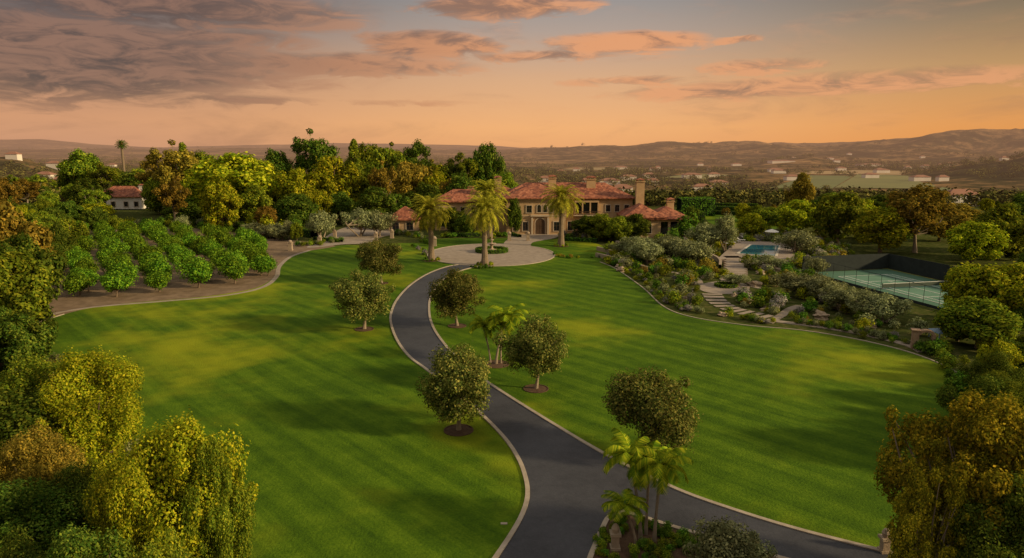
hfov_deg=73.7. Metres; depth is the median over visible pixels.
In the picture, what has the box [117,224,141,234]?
orange tree
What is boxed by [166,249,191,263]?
orange tree
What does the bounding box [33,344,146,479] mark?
pepper tree
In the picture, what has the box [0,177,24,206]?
autumn tree
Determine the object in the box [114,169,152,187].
laurel tree
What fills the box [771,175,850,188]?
field
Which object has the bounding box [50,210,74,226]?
laurel tree
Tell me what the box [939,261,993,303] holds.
pepper tree
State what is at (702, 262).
flowering shrub
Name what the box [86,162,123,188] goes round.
eucalyptus tree
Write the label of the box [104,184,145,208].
white villa
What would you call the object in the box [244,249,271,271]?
orange tree
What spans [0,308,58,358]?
laurel tree
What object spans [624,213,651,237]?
laurel tree
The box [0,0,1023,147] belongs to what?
sky
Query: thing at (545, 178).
distant house
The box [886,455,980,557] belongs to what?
sycamore tree
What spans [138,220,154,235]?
orange tree
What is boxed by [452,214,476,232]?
laurel tree
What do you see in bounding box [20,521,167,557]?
laurel tree
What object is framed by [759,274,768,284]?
garden shrub
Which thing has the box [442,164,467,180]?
laurel tree
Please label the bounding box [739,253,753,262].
garden shrub
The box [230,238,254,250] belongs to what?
orange tree
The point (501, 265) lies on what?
forecourt kerb
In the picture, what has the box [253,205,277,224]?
autumn tree
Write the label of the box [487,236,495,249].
stone fountain
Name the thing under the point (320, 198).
pepper tree
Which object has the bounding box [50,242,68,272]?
laurel tree
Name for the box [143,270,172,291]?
orange tree
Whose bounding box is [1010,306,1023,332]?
laurel tree
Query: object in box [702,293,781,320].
stone steps
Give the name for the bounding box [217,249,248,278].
orange tree
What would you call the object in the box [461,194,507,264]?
date palm tree
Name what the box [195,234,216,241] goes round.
orange tree
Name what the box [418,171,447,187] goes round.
pepper tree
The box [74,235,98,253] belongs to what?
orange tree
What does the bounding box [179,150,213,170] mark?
broadleaf tree
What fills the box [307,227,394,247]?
motor court paving
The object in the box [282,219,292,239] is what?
olive tree
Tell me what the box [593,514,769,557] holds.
planting bed
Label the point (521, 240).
entry walk
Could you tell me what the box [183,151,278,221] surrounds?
pepper tree
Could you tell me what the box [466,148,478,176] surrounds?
eucalyptus tree
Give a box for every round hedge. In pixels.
[475,245,508,253]
[714,281,737,288]
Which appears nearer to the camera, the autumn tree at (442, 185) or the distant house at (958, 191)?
the autumn tree at (442, 185)
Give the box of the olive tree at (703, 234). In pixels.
[683,222,722,247]
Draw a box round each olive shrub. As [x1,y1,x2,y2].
[47,351,61,362]
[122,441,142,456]
[248,221,260,228]
[255,224,266,236]
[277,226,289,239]
[611,252,623,262]
[621,257,632,267]
[624,254,634,259]
[657,282,668,291]
[662,255,673,265]
[665,287,679,296]
[675,281,687,294]
[677,268,691,277]
[686,272,694,284]
[698,307,704,313]
[703,269,715,280]
[740,301,747,307]
[744,257,752,269]
[763,234,769,240]
[763,263,775,270]
[766,306,778,314]
[768,272,781,286]
[776,260,786,267]
[800,248,810,254]
[812,319,819,325]
[815,250,828,255]
[851,328,858,334]
[858,313,875,324]
[863,325,870,332]
[868,329,880,335]
[888,318,900,328]
[905,316,929,334]
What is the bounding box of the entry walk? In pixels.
[504,234,557,245]
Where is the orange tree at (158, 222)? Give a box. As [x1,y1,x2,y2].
[152,220,163,226]
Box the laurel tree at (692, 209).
[684,206,699,219]
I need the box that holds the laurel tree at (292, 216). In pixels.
[287,214,301,222]
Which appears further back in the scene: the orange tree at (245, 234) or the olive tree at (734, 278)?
the orange tree at (245, 234)
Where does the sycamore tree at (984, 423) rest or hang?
on the ground terrain at (952, 142)
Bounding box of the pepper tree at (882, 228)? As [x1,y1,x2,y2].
[849,206,913,252]
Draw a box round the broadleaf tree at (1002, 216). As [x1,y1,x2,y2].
[971,202,1023,259]
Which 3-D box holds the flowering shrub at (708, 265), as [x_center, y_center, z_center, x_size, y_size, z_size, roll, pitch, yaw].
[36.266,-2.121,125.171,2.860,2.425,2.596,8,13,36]
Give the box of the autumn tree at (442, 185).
[439,177,450,191]
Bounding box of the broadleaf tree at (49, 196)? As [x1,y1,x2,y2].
[36,190,61,209]
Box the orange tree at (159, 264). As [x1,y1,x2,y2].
[144,257,181,276]
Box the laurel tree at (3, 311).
[0,306,11,365]
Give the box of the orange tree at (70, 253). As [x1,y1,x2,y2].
[64,249,82,265]
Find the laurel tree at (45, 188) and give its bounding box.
[38,186,50,192]
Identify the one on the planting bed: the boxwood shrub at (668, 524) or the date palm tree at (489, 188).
the boxwood shrub at (668, 524)
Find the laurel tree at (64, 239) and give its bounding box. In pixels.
[43,223,77,251]
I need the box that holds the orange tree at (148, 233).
[145,226,159,240]
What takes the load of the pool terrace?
on the ground terrain at (952, 142)
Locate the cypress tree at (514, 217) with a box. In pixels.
[507,196,522,232]
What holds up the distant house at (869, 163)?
on the ground terrain at (952, 142)
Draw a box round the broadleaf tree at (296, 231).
[290,222,303,240]
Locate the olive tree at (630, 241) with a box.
[615,236,659,257]
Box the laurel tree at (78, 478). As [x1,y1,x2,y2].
[23,458,104,550]
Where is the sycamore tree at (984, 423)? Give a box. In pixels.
[870,385,1023,545]
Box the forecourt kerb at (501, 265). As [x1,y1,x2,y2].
[427,243,554,265]
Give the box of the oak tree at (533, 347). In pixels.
[491,309,569,388]
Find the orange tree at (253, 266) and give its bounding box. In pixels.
[249,256,273,275]
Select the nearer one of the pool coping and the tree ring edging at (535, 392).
the tree ring edging at (535, 392)
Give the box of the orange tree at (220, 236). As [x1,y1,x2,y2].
[210,230,234,247]
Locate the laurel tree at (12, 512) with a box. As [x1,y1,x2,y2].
[0,477,94,556]
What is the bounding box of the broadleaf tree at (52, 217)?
[36,213,58,220]
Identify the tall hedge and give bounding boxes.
[676,196,715,215]
[678,210,705,222]
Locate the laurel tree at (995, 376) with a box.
[972,372,1019,394]
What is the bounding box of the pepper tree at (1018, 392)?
[996,377,1023,408]
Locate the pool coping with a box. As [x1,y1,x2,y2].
[737,244,780,255]
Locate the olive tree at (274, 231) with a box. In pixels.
[266,225,287,239]
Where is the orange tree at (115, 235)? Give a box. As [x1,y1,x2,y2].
[96,228,124,241]
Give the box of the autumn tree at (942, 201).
[937,198,945,204]
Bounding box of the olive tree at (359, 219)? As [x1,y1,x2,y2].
[340,207,375,236]
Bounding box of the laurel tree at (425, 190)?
[400,182,445,223]
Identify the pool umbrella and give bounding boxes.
[765,229,778,238]
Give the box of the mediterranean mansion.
[435,175,693,237]
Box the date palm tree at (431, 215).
[407,193,453,259]
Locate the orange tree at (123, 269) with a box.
[104,261,139,288]
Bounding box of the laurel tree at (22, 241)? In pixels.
[0,231,66,300]
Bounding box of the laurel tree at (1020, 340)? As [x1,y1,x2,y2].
[1016,336,1023,345]
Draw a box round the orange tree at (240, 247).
[232,239,259,255]
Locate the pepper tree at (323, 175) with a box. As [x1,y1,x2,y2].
[307,155,362,219]
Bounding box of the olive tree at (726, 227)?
[713,211,738,251]
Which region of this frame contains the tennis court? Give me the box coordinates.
[818,269,952,306]
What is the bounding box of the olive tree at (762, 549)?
[734,529,777,557]
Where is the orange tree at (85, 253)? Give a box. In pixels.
[69,249,93,262]
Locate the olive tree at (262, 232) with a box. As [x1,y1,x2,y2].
[259,226,268,237]
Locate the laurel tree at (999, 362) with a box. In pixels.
[958,349,1023,383]
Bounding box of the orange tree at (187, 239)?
[180,232,200,249]
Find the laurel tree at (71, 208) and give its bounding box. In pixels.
[55,200,85,220]
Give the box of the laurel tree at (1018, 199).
[1010,191,1023,246]
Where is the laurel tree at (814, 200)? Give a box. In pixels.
[808,193,833,203]
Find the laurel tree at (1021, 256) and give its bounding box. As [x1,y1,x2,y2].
[1018,252,1023,263]
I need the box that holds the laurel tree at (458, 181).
[443,171,476,192]
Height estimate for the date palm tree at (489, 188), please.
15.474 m
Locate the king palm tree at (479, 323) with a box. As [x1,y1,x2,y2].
[469,314,499,362]
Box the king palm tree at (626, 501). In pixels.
[601,488,648,543]
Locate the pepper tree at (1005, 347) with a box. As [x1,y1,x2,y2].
[976,339,1023,370]
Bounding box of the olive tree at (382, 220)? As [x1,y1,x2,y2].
[367,209,399,235]
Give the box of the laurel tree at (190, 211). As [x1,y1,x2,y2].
[159,197,203,220]
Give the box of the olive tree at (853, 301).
[845,288,879,314]
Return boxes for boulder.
[616,266,623,271]
[717,311,726,316]
[746,281,762,286]
[813,310,829,319]
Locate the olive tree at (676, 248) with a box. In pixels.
[664,239,695,259]
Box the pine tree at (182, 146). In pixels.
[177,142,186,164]
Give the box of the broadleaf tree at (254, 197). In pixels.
[237,183,274,220]
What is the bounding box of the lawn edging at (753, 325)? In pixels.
[53,262,956,372]
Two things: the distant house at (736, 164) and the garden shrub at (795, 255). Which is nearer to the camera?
the garden shrub at (795, 255)
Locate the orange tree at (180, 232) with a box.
[174,227,188,238]
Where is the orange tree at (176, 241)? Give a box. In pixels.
[166,238,184,247]
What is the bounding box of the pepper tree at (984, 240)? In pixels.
[944,220,1011,263]
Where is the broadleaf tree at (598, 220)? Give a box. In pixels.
[580,213,616,239]
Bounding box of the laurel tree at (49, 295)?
[0,270,55,321]
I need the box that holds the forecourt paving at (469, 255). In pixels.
[434,244,553,265]
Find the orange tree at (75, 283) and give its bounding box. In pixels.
[62,271,92,295]
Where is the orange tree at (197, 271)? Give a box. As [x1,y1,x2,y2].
[174,256,212,287]
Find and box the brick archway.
[910,328,935,348]
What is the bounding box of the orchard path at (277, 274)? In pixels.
[53,250,310,314]
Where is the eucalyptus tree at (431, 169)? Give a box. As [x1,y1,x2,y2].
[425,159,438,174]
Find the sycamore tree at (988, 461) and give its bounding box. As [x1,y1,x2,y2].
[939,404,1023,557]
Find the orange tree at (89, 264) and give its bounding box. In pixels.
[71,256,99,272]
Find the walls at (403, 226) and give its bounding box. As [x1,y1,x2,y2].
[373,220,421,230]
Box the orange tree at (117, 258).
[105,254,134,269]
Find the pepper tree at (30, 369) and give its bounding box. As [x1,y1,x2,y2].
[0,352,103,456]
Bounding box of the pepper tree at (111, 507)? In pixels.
[80,438,170,557]
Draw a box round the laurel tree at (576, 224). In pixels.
[570,215,595,237]
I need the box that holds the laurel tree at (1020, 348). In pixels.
[989,339,1023,369]
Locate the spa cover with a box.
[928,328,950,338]
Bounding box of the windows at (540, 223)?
[440,202,680,234]
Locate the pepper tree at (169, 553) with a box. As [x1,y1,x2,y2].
[126,524,198,557]
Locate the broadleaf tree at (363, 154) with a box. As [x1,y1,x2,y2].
[343,142,389,171]
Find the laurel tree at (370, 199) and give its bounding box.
[348,185,394,213]
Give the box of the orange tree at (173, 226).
[169,220,184,232]
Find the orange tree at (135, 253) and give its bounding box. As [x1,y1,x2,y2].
[132,244,144,260]
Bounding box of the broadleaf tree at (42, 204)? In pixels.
[33,199,53,211]
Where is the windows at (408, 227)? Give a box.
[392,222,412,229]
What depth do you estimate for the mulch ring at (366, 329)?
85.76 m
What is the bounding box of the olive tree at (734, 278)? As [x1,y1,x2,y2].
[721,274,750,284]
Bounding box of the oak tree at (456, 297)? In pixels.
[426,266,486,325]
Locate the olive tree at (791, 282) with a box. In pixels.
[774,270,827,296]
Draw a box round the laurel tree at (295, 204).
[273,193,320,224]
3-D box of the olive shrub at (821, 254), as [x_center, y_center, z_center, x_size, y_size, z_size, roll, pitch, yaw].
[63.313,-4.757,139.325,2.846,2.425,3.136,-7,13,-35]
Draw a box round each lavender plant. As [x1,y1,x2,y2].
[683,304,691,310]
[685,291,695,304]
[733,286,751,298]
[753,234,764,241]
[760,262,768,271]
[769,291,788,306]
[795,304,804,313]
[809,247,823,254]
[828,247,841,254]
[889,329,899,335]
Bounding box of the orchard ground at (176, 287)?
[48,228,334,316]
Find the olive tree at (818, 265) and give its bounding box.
[803,256,830,273]
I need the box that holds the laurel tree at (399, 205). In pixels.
[382,193,412,215]
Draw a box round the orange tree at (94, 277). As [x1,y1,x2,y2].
[75,269,100,291]
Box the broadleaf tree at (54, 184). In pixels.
[48,182,57,188]
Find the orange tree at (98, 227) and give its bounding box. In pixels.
[94,224,105,231]
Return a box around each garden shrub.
[53,354,65,363]
[164,219,172,225]
[246,214,255,224]
[260,214,274,226]
[595,538,607,548]
[595,546,602,555]
[603,533,610,542]
[604,257,613,264]
[608,550,618,557]
[620,524,628,531]
[628,543,640,555]
[644,537,653,549]
[651,546,662,556]
[657,264,674,275]
[657,537,670,548]
[661,547,673,557]
[662,288,681,303]
[669,532,677,539]
[683,260,697,269]
[687,270,699,282]
[690,294,702,305]
[714,241,721,248]
[718,268,729,276]
[724,306,733,312]
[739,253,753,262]
[742,234,750,240]
[750,295,764,306]
[751,264,758,270]
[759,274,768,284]
[761,285,771,297]
[788,310,793,317]
[790,252,805,257]
[791,257,801,269]
[796,283,810,299]
[806,247,818,255]
[825,236,832,243]
[834,315,842,321]
[839,243,848,252]
[839,303,851,313]
[853,310,868,319]
[854,316,874,327]
[856,330,867,337]
[934,347,949,358]
[937,355,960,370]
[938,342,949,350]
[945,342,953,352]
[959,354,970,364]
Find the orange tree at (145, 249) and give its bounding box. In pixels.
[136,244,164,257]
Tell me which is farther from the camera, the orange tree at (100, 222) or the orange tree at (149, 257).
the orange tree at (100, 222)
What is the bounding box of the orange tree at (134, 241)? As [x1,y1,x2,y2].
[122,235,147,253]
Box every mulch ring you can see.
[356,327,372,330]
[445,425,471,434]
[449,324,465,327]
[487,360,507,367]
[524,385,547,391]
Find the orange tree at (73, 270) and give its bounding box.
[66,265,95,277]
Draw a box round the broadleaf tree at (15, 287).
[0,248,56,320]
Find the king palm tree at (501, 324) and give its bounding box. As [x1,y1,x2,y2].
[484,316,516,362]
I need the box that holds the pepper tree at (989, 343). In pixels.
[975,333,1003,348]
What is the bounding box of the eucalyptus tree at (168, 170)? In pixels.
[145,139,199,192]
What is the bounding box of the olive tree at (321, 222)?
[304,209,337,236]
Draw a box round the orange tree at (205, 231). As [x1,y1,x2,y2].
[201,226,212,236]
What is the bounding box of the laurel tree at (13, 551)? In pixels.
[0,524,64,557]
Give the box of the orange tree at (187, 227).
[175,224,192,231]
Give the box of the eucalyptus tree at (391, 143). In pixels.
[387,141,403,162]
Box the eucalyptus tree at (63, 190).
[54,183,71,198]
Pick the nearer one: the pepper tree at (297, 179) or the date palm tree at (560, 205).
the date palm tree at (560, 205)
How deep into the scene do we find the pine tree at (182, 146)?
293.48 m
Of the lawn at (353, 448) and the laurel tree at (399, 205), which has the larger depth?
the laurel tree at (399, 205)
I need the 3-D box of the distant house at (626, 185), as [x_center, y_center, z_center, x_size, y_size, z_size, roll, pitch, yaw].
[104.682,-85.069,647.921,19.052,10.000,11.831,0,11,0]
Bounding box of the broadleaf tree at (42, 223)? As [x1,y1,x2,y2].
[29,218,52,228]
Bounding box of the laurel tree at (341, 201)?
[324,191,362,223]
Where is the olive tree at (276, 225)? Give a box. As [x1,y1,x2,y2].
[270,223,281,227]
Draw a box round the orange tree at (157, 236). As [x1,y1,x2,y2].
[150,229,167,243]
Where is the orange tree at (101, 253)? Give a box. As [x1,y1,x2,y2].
[95,247,114,262]
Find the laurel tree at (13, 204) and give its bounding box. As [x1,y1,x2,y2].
[6,195,18,206]
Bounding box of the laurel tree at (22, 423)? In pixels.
[0,381,73,479]
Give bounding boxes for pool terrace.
[717,241,794,261]
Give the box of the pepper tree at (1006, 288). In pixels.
[965,261,1023,311]
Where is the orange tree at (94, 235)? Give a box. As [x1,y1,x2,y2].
[90,228,107,240]
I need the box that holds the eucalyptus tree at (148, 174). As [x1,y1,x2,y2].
[134,157,162,211]
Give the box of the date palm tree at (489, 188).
[468,177,510,237]
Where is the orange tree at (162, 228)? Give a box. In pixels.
[148,224,167,232]
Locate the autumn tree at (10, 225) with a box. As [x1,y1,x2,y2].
[0,197,57,255]
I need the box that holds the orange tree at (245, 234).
[236,229,258,240]
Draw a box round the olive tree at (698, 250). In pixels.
[669,240,716,261]
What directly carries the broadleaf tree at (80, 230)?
on the ground terrain at (952, 142)
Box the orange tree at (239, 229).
[235,227,248,236]
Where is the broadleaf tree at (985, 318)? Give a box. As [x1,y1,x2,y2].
[932,295,1023,348]
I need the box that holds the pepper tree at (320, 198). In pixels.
[303,187,332,217]
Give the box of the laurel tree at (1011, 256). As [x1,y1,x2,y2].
[1003,247,1022,260]
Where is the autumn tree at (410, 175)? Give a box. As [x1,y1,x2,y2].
[388,160,432,201]
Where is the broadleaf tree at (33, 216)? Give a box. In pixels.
[20,210,48,224]
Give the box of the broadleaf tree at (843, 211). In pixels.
[810,191,866,243]
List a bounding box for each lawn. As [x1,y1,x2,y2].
[43,238,962,557]
[705,215,788,229]
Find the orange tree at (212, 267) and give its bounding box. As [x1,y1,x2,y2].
[188,257,215,281]
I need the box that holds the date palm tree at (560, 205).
[539,183,584,245]
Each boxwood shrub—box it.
[157,217,165,224]
[225,221,234,230]
[235,220,245,228]
[290,214,303,227]
[592,536,605,543]
[598,528,606,534]
[611,258,620,264]
[616,517,623,525]
[629,552,637,557]
[632,259,641,268]
[633,267,643,274]
[636,536,649,548]
[640,271,653,280]
[641,551,648,557]
[646,264,654,272]
[647,543,662,554]
[649,518,659,530]
[651,279,660,287]
[654,259,663,266]
[657,527,668,537]
[662,520,672,530]
[665,544,674,551]
[666,226,683,240]
[670,255,680,266]
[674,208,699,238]
[674,273,689,284]
[675,539,682,547]
[676,259,688,269]
[676,526,689,535]
[678,532,693,540]
[681,542,693,554]
[697,265,711,276]
[735,291,752,302]
[749,314,755,320]
[750,295,766,307]
[752,287,767,296]
[768,268,783,276]
[777,291,790,302]
[781,260,795,270]
[781,265,795,272]
[793,268,801,274]
[799,310,808,318]
[801,267,815,277]
[802,298,818,311]
[825,321,833,328]
[841,323,853,330]
[874,319,882,326]
[912,340,924,350]
[920,340,934,354]
[924,341,944,355]
[933,337,946,348]
[935,351,955,364]
[943,367,954,377]
[943,373,960,389]
[951,370,966,378]
[952,376,970,394]
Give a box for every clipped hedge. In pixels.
[301,227,317,237]
[313,236,342,241]
[450,232,479,236]
[511,232,521,236]
[565,237,597,242]
[715,202,757,206]
[715,205,762,210]
[715,210,735,214]
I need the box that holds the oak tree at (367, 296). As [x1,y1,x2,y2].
[328,268,397,328]
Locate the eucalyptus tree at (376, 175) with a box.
[367,160,396,197]
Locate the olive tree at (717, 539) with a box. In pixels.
[682,515,762,557]
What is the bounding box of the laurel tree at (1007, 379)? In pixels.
[994,374,1020,389]
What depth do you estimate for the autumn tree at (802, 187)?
235.28 m
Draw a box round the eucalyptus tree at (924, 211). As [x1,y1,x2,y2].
[882,182,957,252]
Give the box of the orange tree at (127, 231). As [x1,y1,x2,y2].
[121,226,136,240]
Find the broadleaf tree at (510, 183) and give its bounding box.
[492,170,517,188]
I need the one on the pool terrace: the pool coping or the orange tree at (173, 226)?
the pool coping
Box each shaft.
[288,240,292,250]
[332,229,336,237]
[390,229,393,237]
[507,231,510,240]
[526,232,529,240]
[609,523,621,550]
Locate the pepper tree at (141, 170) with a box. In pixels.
[131,167,150,178]
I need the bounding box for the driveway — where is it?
[392,265,889,557]
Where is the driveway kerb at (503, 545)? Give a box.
[389,264,892,557]
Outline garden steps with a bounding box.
[718,257,747,280]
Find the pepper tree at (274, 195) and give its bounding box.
[256,160,287,202]
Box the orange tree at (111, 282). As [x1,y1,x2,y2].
[99,271,134,296]
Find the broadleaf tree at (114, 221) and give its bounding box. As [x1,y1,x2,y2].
[106,215,123,231]
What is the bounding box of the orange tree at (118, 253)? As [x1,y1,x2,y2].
[109,251,131,258]
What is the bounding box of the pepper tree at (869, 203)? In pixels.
[853,198,879,234]
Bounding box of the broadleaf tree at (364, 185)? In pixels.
[336,166,370,203]
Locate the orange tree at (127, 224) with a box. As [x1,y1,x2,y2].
[116,221,137,233]
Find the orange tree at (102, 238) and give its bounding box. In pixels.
[97,235,110,247]
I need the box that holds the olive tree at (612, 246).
[608,241,623,253]
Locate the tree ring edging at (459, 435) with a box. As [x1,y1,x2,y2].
[444,424,473,436]
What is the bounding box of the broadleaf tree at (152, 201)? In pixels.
[139,179,165,214]
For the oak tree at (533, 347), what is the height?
7.460 m
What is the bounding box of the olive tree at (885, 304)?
[861,292,913,322]
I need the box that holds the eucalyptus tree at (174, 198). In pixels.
[151,176,191,218]
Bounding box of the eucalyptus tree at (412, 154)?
[395,138,430,169]
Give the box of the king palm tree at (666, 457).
[634,447,693,541]
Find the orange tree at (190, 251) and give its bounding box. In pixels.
[180,247,195,256]
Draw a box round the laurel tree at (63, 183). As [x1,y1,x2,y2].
[57,176,69,188]
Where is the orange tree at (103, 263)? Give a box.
[98,254,114,272]
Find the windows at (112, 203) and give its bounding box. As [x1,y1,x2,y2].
[111,202,137,205]
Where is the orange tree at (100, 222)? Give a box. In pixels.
[93,219,109,228]
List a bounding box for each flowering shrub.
[640,264,647,273]
[652,256,667,265]
[682,272,695,285]
[698,257,715,266]
[703,262,715,268]
[712,266,719,275]
[833,247,846,254]
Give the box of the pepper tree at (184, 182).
[179,171,198,199]
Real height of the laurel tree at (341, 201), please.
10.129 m
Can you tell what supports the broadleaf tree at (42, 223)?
on the ground terrain at (952, 142)
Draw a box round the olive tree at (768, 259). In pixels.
[751,254,783,266]
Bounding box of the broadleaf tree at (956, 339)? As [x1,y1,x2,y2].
[932,315,974,341]
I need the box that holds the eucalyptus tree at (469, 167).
[439,152,477,186]
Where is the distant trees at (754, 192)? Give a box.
[0,139,1023,205]
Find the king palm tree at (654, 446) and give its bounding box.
[623,440,675,534]
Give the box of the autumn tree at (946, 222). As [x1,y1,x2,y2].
[922,210,969,240]
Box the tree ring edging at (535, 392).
[523,384,548,392]
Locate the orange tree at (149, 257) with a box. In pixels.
[138,250,168,266]
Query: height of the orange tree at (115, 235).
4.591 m
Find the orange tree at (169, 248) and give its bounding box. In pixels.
[162,243,184,257]
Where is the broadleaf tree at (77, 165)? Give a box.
[55,148,103,184]
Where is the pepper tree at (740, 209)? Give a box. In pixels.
[734,203,750,218]
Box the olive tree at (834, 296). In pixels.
[819,281,876,311]
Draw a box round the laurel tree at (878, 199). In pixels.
[867,194,888,208]
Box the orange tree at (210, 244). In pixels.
[196,239,225,258]
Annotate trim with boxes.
[391,221,413,230]
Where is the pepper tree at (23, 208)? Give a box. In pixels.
[14,204,36,218]
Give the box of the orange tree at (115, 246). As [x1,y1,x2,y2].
[105,238,130,254]
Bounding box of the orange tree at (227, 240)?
[222,235,239,247]
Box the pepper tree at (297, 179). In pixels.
[276,167,324,199]
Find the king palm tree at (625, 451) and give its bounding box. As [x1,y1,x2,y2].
[602,428,656,539]
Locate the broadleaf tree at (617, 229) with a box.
[603,215,632,240]
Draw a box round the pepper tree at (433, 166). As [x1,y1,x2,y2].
[429,163,443,172]
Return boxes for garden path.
[645,265,703,284]
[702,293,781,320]
[769,305,801,322]
[776,320,925,351]
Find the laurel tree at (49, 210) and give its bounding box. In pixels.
[41,206,60,214]
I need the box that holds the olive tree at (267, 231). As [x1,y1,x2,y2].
[262,226,271,238]
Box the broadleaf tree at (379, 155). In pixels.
[362,146,406,194]
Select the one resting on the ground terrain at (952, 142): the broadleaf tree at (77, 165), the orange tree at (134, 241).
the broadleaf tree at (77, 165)
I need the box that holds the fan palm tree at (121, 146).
[114,140,127,171]
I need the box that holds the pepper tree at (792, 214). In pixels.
[777,199,816,232]
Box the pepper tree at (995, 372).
[966,369,1021,394]
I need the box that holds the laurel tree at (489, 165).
[473,141,506,192]
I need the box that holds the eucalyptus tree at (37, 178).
[24,173,51,201]
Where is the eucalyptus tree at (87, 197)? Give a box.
[78,185,110,203]
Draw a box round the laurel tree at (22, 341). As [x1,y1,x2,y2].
[0,311,58,369]
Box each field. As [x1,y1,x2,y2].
[567,167,629,169]
[666,174,726,178]
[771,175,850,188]
[796,170,902,174]
[835,174,934,188]
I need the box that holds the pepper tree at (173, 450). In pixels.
[111,405,259,557]
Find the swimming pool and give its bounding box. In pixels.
[740,245,778,255]
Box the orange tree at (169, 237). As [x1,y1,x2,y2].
[162,233,180,240]
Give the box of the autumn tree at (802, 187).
[783,171,815,203]
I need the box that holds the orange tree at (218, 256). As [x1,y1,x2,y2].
[210,248,240,268]
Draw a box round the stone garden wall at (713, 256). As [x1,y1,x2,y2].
[595,247,787,273]
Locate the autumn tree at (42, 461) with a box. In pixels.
[0,420,90,514]
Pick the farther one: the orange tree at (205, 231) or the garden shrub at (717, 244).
the orange tree at (205, 231)
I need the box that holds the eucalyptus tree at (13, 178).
[5,174,18,184]
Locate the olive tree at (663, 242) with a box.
[648,234,689,256]
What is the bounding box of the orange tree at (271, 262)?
[254,256,277,275]
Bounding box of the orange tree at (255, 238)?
[246,234,266,246]
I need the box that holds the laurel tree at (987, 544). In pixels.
[948,470,1023,557]
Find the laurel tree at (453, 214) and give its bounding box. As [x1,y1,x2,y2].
[440,207,464,232]
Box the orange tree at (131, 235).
[123,234,141,241]
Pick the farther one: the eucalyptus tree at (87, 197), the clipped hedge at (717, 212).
the clipped hedge at (717, 212)
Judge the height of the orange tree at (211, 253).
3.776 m
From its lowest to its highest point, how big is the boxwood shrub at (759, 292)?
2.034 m
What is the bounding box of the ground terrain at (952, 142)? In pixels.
[0,128,1023,550]
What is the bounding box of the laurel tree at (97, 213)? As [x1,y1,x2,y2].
[80,205,109,230]
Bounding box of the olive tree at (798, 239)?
[772,228,819,253]
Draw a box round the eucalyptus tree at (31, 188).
[12,178,40,202]
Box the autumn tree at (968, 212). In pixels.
[948,203,983,225]
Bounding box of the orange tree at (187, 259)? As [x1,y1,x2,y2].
[176,255,196,270]
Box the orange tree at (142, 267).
[138,257,154,276]
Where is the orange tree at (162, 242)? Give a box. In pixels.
[157,238,172,247]
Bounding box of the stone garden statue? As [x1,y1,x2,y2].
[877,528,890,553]
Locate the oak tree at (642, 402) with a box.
[601,366,703,455]
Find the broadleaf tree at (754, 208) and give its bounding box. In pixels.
[750,205,761,213]
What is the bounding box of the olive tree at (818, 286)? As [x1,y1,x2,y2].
[801,275,848,300]
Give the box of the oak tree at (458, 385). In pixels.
[413,340,492,430]
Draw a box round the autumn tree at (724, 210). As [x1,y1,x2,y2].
[721,208,729,215]
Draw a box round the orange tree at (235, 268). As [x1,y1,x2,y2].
[215,255,249,283]
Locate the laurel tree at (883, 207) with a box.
[880,199,917,239]
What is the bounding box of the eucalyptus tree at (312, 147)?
[290,128,340,174]
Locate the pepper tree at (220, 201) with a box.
[198,180,243,226]
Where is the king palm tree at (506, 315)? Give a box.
[487,303,528,363]
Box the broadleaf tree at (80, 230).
[55,218,90,239]
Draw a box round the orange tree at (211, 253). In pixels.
[206,248,220,262]
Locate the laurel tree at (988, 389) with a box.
[933,374,1013,438]
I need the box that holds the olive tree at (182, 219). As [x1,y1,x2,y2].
[172,214,191,224]
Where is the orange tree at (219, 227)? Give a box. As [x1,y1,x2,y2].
[208,225,230,233]
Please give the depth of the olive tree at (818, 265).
122.33 m
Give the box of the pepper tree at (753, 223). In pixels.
[736,213,766,234]
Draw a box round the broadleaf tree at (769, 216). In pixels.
[749,207,781,229]
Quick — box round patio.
[700,281,749,293]
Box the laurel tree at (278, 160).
[262,148,292,190]
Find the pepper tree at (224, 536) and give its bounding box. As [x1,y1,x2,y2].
[177,432,257,557]
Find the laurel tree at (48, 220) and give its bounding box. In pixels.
[40,217,57,224]
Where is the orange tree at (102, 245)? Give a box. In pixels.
[98,240,118,249]
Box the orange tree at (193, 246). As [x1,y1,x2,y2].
[189,238,208,256]
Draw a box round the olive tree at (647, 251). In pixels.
[626,239,664,264]
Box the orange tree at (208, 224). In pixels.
[199,222,215,231]
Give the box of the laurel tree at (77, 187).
[65,178,113,205]
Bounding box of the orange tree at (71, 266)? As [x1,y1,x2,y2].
[65,256,87,269]
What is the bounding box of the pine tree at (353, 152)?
[345,138,361,209]
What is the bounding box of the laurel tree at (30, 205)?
[19,202,38,210]
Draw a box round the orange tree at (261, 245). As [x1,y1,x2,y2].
[254,240,267,250]
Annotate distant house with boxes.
[5,151,22,160]
[34,171,56,178]
[46,161,60,169]
[538,176,548,181]
[599,178,620,184]
[612,185,631,191]
[617,184,632,191]
[621,174,636,180]
[681,173,701,178]
[691,184,712,190]
[707,172,719,176]
[707,180,728,186]
[731,163,741,165]
[767,160,794,163]
[771,169,785,173]
[783,174,796,180]
[835,167,846,170]
[855,163,883,166]
[861,173,879,177]
[873,168,889,172]
[908,175,930,180]
[935,175,948,180]
[947,189,979,205]
[999,156,1008,160]
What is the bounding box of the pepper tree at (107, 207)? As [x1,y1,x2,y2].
[82,202,117,214]
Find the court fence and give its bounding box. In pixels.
[802,253,982,309]
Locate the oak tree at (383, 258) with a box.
[355,237,402,282]
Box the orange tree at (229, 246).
[224,237,238,251]
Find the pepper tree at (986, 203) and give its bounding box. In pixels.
[978,198,995,211]

